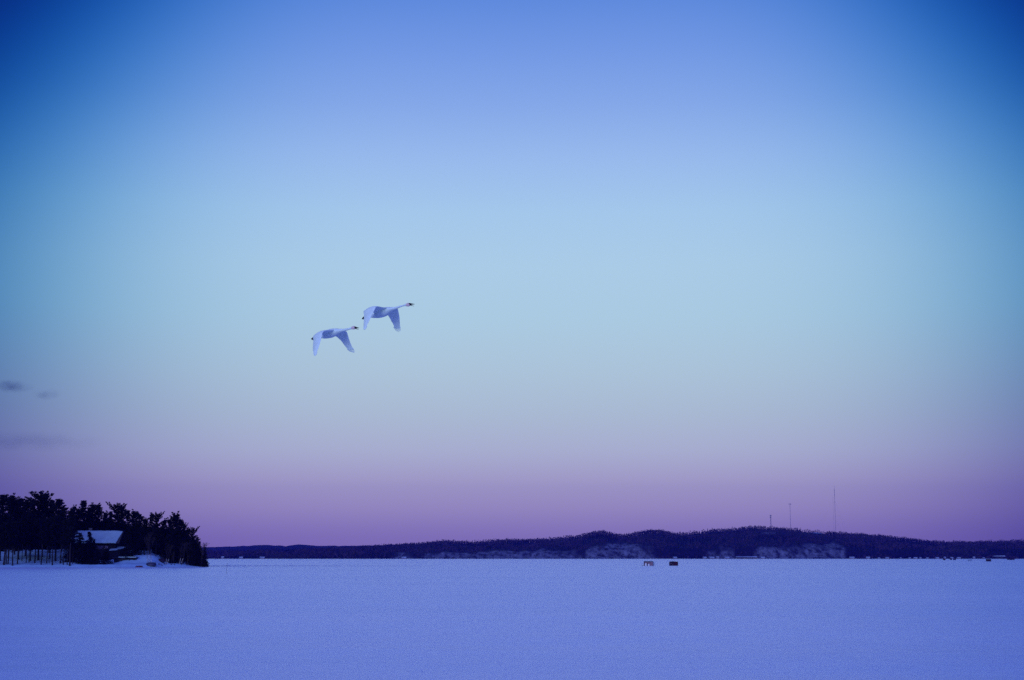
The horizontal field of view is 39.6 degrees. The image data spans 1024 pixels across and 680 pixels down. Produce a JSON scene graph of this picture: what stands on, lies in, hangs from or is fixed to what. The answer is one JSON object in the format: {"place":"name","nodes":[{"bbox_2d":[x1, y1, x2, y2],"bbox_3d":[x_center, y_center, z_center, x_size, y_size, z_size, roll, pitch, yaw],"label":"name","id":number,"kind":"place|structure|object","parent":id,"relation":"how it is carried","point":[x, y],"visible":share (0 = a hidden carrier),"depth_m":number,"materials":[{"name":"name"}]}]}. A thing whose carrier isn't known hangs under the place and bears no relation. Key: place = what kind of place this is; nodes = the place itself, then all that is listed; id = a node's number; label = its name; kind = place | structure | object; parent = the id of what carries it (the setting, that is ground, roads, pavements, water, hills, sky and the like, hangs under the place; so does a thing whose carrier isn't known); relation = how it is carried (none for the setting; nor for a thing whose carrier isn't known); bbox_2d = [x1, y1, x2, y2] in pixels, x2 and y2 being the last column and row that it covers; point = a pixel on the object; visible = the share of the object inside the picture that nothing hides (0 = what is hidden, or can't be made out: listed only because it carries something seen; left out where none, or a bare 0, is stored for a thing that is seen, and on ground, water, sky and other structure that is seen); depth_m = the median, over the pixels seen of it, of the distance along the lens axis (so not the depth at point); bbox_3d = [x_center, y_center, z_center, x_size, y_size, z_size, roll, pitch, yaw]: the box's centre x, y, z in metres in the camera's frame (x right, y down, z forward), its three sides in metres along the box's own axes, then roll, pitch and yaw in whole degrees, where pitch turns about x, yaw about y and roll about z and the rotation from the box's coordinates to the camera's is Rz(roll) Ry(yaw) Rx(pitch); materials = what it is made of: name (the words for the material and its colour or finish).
{"place":"outdoors","nodes":[
{"label":"outdoors","id":0,"kind":"place"},
{"bbox_2d":[0,549,199,566],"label":"shore bank","id":1,"kind":"structure","parent":0,"point":[142,559],"depth_m":580.18,"materials":[{"name":"white snow"}]},
{"bbox_2d":[0,521,12,564],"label":"pine tree","id":2,"kind":"object","parent":1,"relation":"on","point":[5,528],"visible":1,"depth_m":560.99,"materials":[{"name":"green plant"}]},
{"bbox_2d":[0,494,14,560],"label":"pine tree","id":3,"kind":"object","parent":1,"relation":"on","point":[4,503],"visible":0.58,"depth_m":585.15,"materials":[{"name":"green plant"}]},
{"bbox_2d":[7,514,14,563],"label":"pine tree","id":4,"kind":"object","parent":1,"relation":"on","point":[10,518],"visible":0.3,"depth_m":569.54,"materials":[{"name":"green plant"}]},
{"bbox_2d":[4,493,18,557],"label":"pine tree","id":5,"kind":"object","parent":1,"relation":"on","point":[12,500],"visible":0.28,"depth_m":595.51,"materials":[{"name":"green plant"}]},
{"bbox_2d":[6,521,19,565],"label":"pine tree","id":6,"kind":"object","parent":1,"relation":"on","point":[15,530],"visible":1,"depth_m":560.86,"materials":[{"name":"green plant"}]},
{"bbox_2d":[14,518,24,563],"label":"pine tree","id":7,"kind":"object","parent":1,"relation":"on","point":[22,535],"visible":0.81,"depth_m":571.80,"materials":[{"name":"green plant"}]},
{"bbox_2d":[14,498,27,559],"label":"pine tree","id":8,"kind":"object","parent":1,"relation":"on","point":[21,503],"visible":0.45,"depth_m":591.33,"materials":[{"name":"green plant"}]},
{"bbox_2d":[21,512,25,554],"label":"pine tree","id":9,"kind":"object","parent":1,"relation":"on","point":[23,517],"visible":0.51,"depth_m":584.51,"materials":[{"name":"green plant"}]},
{"bbox_2d":[19,497,31,555],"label":"pine tree","id":10,"kind":"object","parent":1,"relation":"on","point":[28,505],"visible":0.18,"depth_m":601.47,"materials":[{"name":"green plant"}]},
{"bbox_2d":[24,510,32,562],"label":"pine tree","id":11,"kind":"object","parent":1,"relation":"on","point":[28,525],"visible":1,"depth_m":576.36,"materials":[{"name":"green plant"}]},
{"bbox_2d":[23,501,37,560],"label":"pine tree","id":12,"kind":"object","parent":1,"relation":"on","point":[32,506],"visible":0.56,"depth_m":584.92,"materials":[{"name":"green plant"}]},
{"bbox_2d":[28,514,32,557],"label":"pine tree","id":13,"kind":"object","parent":1,"relation":"on","point":[29,540],"visible":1,"depth_m":578.56,"materials":[{"name":"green plant"}]},
{"bbox_2d":[30,518,40,562],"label":"pine tree","id":14,"kind":"object","parent":1,"relation":"on","point":[35,528],"visible":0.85,"depth_m":575.53,"materials":[{"name":"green plant"}]},
{"bbox_2d":[24,490,54,559],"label":"pine tree","id":15,"kind":"object","parent":1,"relation":"on","point":[40,510],"visible":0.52,"depth_m":589.94,"materials":[{"name":"green plant"}]},
{"bbox_2d":[36,513,46,564],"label":"pine tree","id":16,"kind":"object","parent":1,"relation":"on","point":[41,535],"visible":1,"depth_m":567.10,"materials":[{"name":"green plant"}]},
{"bbox_2d":[44,517,51,563],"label":"pine tree","id":17,"kind":"object","parent":1,"relation":"on","point":[48,532],"visible":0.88,"depth_m":573.20,"materials":[{"name":"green plant"}]},
{"bbox_2d":[43,499,55,558],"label":"pine tree","id":18,"kind":"object","parent":1,"relation":"on","point":[52,512],"visible":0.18,"depth_m":594.73,"materials":[{"name":"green plant"}]},
{"bbox_2d":[48,522,58,564],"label":"pine tree","id":19,"kind":"object","parent":1,"relation":"on","point":[53,535],"visible":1,"depth_m":560.08,"materials":[{"name":"green plant"}]},
{"bbox_2d":[48,498,68,560],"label":"pine tree","id":20,"kind":"object","parent":1,"relation":"on","point":[59,505],"visible":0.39,"depth_m":587.13,"materials":[{"name":"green plant"}]},
{"bbox_2d":[56,511,66,563],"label":"pine tree","id":21,"kind":"object","parent":1,"relation":"on","point":[61,515],"visible":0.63,"depth_m":573.77,"materials":[{"name":"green plant"}]},
{"bbox_2d":[59,519,68,564],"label":"pine tree","id":22,"kind":"object","parent":1,"relation":"on","point":[64,528],"visible":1,"depth_m":560.79,"materials":[{"name":"green plant"}]},
{"bbox_2d":[61,538,74,562],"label":"spruce tree","id":23,"kind":"object","parent":1,"relation":"on","point":[65,554],"visible":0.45,"depth_m":577.95,"materials":[{"name":"plant"}]},
{"bbox_2d":[64,522,71,564],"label":"pine tree","id":24,"kind":"object","parent":1,"relation":"on","point":[68,544],"visible":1,"depth_m":560.43,"materials":[{"name":"green plant"}]},
{"bbox_2d":[65,509,80,565],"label":"pine tree","id":25,"kind":"object","parent":1,"relation":"on","point":[71,520],"visible":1,"depth_m":560.15,"materials":[{"name":"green plant"}]},
{"bbox_2d":[69,504,78,529],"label":"pine tree","id":26,"kind":"object","parent":1,"relation":"on","point":[74,508],"visible":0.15,"depth_m":623.67,"materials":[{"name":"green plant"}]},
{"bbox_2d":[68,533,84,561],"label":"spruce tree","id":27,"kind":"object","parent":1,"relation":"on","point":[79,543],"visible":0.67,"depth_m":578.72,"materials":[{"name":"plant"}]},
{"bbox_2d":[76,506,81,522],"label":"pine tree","id":28,"kind":"object","parent":1,"relation":"on","point":[78,511],"visible":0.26,"depth_m":629.06,"materials":[{"name":"green plant"}]},
{"bbox_2d":[75,500,91,527],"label":"pine tree","id":29,"kind":"object","parent":1,"relation":"on","point":[82,515],"visible":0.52,"depth_m":621.15,"materials":[{"name":"green plant"}]},
{"bbox_2d":[78,531,95,561],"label":"spruce tree","id":30,"kind":"object","parent":1,"relation":"on","point":[89,542],"visible":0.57,"depth_m":577.82,"materials":[{"name":"plant"}]},
{"bbox_2d":[80,521,93,530],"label":"pine tree","id":31,"kind":"object","parent":1,"relation":"on","point":[88,526],"visible":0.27,"depth_m":613.15,"materials":[{"name":"green plant"}]},
{"bbox_2d":[88,539,97,562],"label":"spruce tree","id":32,"kind":"object","parent":1,"relation":"on","point":[93,549],"visible":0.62,"depth_m":575.31,"materials":[{"name":"plant"}]},
{"bbox_2d":[86,502,105,530],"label":"pine tree","id":33,"kind":"object","parent":1,"relation":"on","point":[96,511],"visible":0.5,"depth_m":622.86,"materials":[{"name":"green plant"}]},
{"bbox_2d":[88,550,106,564],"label":"spruce tree","id":34,"kind":"object","parent":1,"relation":"on","point":[96,558],"visible":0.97,"depth_m":567.77,"materials":[{"name":"plant"}]},
{"bbox_2d":[73,528,125,559],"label":"lake house","id":35,"kind":"structure","parent":1,"relation":"on","point":[112,541],"depth_m":594.10,"materials":[{"name":"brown wood"}]},
{"bbox_2d":[95,545,103,549],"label":"window","id":36,"kind":"structure","parent":35,"relation":"in","point":[100,547],"depth_m":593.01,"materials":[{"name":"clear glass"}]},
{"bbox_2d":[95,504,103,529],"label":"pine tree","id":37,"kind":"object","parent":1,"relation":"on","point":[98,524],"visible":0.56,"depth_m":628.98,"materials":[{"name":"green plant"}]},
{"bbox_2d":[101,510,110,529],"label":"pine tree","id":38,"kind":"object","parent":1,"relation":"on","point":[104,521],"visible":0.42,"depth_m":624.77,"materials":[{"name":"green plant"}]},
{"bbox_2d":[101,548,112,563],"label":"spruce tree","id":39,"kind":"object","parent":1,"relation":"on","point":[106,557],"visible":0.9,"depth_m":573.06,"materials":[{"name":"plant"}]},
{"bbox_2d":[102,501,126,530],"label":"pine tree","id":40,"kind":"object","parent":1,"relation":"on","point":[117,515],"visible":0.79,"depth_m":618.72,"materials":[{"name":"green plant"}]},
{"bbox_2d":[114,504,126,530],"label":"pine tree","id":41,"kind":"object","parent":1,"relation":"on","point":[121,528],"visible":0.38,"depth_m":625.05,"materials":[{"name":"green plant"}]},
{"bbox_2d":[121,510,132,542],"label":"pine tree","id":42,"kind":"object","parent":1,"relation":"on","point":[128,514],"visible":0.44,"depth_m":614.38,"materials":[{"name":"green plant"}]},
{"bbox_2d":[120,528,134,559],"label":"spruce tree","id":43,"kind":"object","parent":1,"relation":"on","point":[126,552],"visible":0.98,"depth_m":581.35,"materials":[{"name":"plant"}]},
{"bbox_2d":[122,509,141,550],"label":"pine tree","id":44,"kind":"object","parent":1,"relation":"on","point":[134,516],"visible":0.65,"depth_m":606.55,"materials":[{"name":"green plant"}]},
{"bbox_2d":[131,514,143,551],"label":"pine tree","id":45,"kind":"object","parent":1,"relation":"on","point":[138,525],"visible":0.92,"depth_m":600.38,"materials":[{"name":"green plant"}]},
{"bbox_2d":[137,517,148,554],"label":"pine tree","id":46,"kind":"object","parent":1,"relation":"on","point":[144,526],"visible":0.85,"depth_m":597.95,"materials":[{"name":"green plant"}]},
{"bbox_2d":[142,514,153,554],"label":"pine tree","id":47,"kind":"object","parent":1,"relation":"on","point":[150,528],"visible":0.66,"depth_m":596.31,"materials":[{"name":"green plant"}]},
{"bbox_2d":[144,533,154,561],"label":"birch tree","id":48,"kind":"object","parent":1,"relation":"on","point":[147,541],"visible":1,"depth_m":577.87,"materials":[{"name":"green plant"}]},
{"bbox_2d":[146,562,155,565],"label":"covered boat","id":49,"kind":"object","parent":1,"relation":"on","point":[150,563],"visible":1,"depth_m":572.18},
{"bbox_2d":[149,511,165,555],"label":"pine tree","id":50,"kind":"object","parent":1,"relation":"on","point":[156,524],"visible":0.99,"depth_m":594.28,"materials":[{"name":"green plant"}]},
{"bbox_2d":[158,558,166,561],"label":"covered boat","id":51,"kind":"object","parent":1,"relation":"on","point":[162,559],"visible":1,"depth_m":584.33,"materials":[{"name":"fabric"}]},
{"bbox_2d":[158,518,168,557],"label":"pine tree","id":52,"kind":"object","parent":1,"relation":"on","point":[164,532],"visible":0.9,"depth_m":597.64,"materials":[{"name":"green plant"}]},
{"bbox_2d":[162,517,171,556],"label":"pine tree","id":53,"kind":"object","parent":1,"relation":"on","point":[169,521],"visible":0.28,"depth_m":606.43,"materials":[{"name":"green plant"}]},
{"bbox_2d":[164,544,172,563],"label":"birch tree","id":54,"kind":"object","parent":1,"relation":"on","point":[171,547],"visible":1,"depth_m":583.58,"materials":[{"name":"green plant"}]},
{"bbox_2d":[166,539,179,563],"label":"spruce tree","id":55,"kind":"object","parent":1,"relation":"on","point":[175,561],"visible":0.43,"depth_m":597.78,"materials":[{"name":"plant"}]},
{"bbox_2d":[163,511,184,562],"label":"pine tree","id":56,"kind":"object","parent":1,"relation":"on","point":[175,527],"visible":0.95,"depth_m":591.72,"materials":[{"name":"green plant"}]},
{"bbox_2d":[170,517,185,563],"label":"pine tree","id":57,"kind":"object","parent":1,"relation":"on","point":[181,523],"visible":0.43,"depth_m":598.40,"materials":[{"name":"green plant"}]},
{"bbox_2d":[174,549,184,562],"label":"spruce tree","id":58,"kind":"object","parent":1,"relation":"on","point":[181,560],"visible":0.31,"depth_m":612.67,"materials":[{"name":"plant"}]},
{"bbox_2d":[179,542,187,563],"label":"birch tree","id":59,"kind":"object","parent":1,"relation":"on","point":[184,548],"visible":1,"depth_m":585.55,"materials":[{"name":"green plant"}]},
{"bbox_2d":[179,522,188,561],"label":"pine tree","id":60,"kind":"object","parent":1,"relation":"on","point":[184,531],"visible":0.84,"depth_m":594.00,"materials":[{"name":"green plant"}]},
{"bbox_2d":[186,526,199,555],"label":"pine tree","id":61,"kind":"object","parent":1,"relation":"on","point":[192,532],"visible":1,"depth_m":591.73,"materials":[{"name":"green plant"}]},
{"bbox_2d":[188,545,200,566],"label":"spruce tree","id":62,"kind":"object","parent":1,"relation":"on","point":[196,559],"visible":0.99,"depth_m":586.67,"materials":[{"name":"plant"}]},
{"bbox_2d":[195,541,202,564],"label":"spruce tree","id":63,"kind":"object","parent":1,"relation":"on","point":[199,552],"visible":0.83,"depth_m":590.17,"materials":[{"name":"plant"}]},
{"bbox_2d":[196,539,207,562],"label":"bare tree","id":64,"kind":"object","parent":1,"relation":"on","point":[203,549],"visible":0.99,"depth_m":585.68,"materials":[{"name":"brown plant"}]},
{"bbox_2d":[199,547,208,566],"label":"spruce tree","id":65,"kind":"object","parent":1,"relation":"on","point":[204,558],"visible":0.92,"depth_m":581.78,"materials":[{"name":"plant"}]},
{"bbox_2d":[201,544,400,550],"bbox_3d":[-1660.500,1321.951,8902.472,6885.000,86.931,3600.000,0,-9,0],"label":"hills","id":66,"kind":"structure","parent":0,"point":[261,547],"depth_m":8573.33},
{"bbox_2d":[311,326,357,355],"bbox_3d":[-4.771,0.099,38.159,1.201,0.850,1.155,2,-9,-12],"label":"swan","id":67,"kind":"object","parent":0,"point":[342,335],"visible":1,"depth_m":38.07,"materials":[{"name":"white"}]},
{"bbox_2d":[362,303,413,330],"bbox_3d":[-3.370,-0.552,38.505,1.351,0.770,1.265,1,-9,-9],"label":"swan","id":68,"kind":"object","parent":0,"point":[392,313],"visible":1,"depth_m":38.37,"materials":[{"name":"white"}]},
{"bbox_2d":[0,559,1023,679],"bbox_3d":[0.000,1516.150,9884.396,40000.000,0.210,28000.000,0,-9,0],"label":"frozen lake","id":69,"kind":"structure","parent":0,"point":[581,619],"depth_m":86.72,"materials":[{"name":"white snow"}]},
{"bbox_2d":[114,557,138,562],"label":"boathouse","id":70,"kind":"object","parent":69,"relation":"on","point":[118,559],"visible":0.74,"depth_m":579.08,"materials":[{"name":"brown wood"}]},
{"bbox_2d":[644,561,653,565],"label":"fishing shanty","id":71,"kind":"structure","parent":69,"relation":"on","point":[648,563],"depth_m":666.84,"materials":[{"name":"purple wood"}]},
{"bbox_2d":[669,561,677,565],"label":"ice tent","id":72,"kind":"object","parent":69,"relation":"on","point":[673,563],"visible":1,"depth_m":674.97,"materials":[{"name":"fabric"}]},
{"bbox_2d":[736,556,756,558],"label":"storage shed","id":73,"kind":"structure","parent":69,"relation":"on","point":[746,557],"depth_m":4531.05,"materials":[{"name":"white"}]},
{"bbox_2d":[994,556,1003,558],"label":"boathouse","id":74,"kind":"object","parent":69,"relation":"on","point":[998,557],"visible":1,"depth_m":4517.48,"materials":[{"name":"blue wood"}]},
{"bbox_2d":[0,0,1023,546],"label":"sky","id":75,"kind":"structure","parent":0,"point":[675,266],"materials":[{"name":"blue"}]},
{"bbox_2d":[210,529,1023,558],"bbox_3d":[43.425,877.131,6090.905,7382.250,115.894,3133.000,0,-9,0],"label":"hills","id":76,"kind":"structure","parent":0,"point":[804,550],"depth_m":4658.36,"materials":[{"name":"plant"}]},
{"bbox_2d":[205,525,1023,558],"bbox_3d":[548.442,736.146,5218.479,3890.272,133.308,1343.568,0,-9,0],"label":"forest","id":77,"kind":"object","parent":76,"relation":"on","point":[231,553],"visible":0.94,"depth_m":5015.30,"materials":[{"name":"plant"}]}
]}

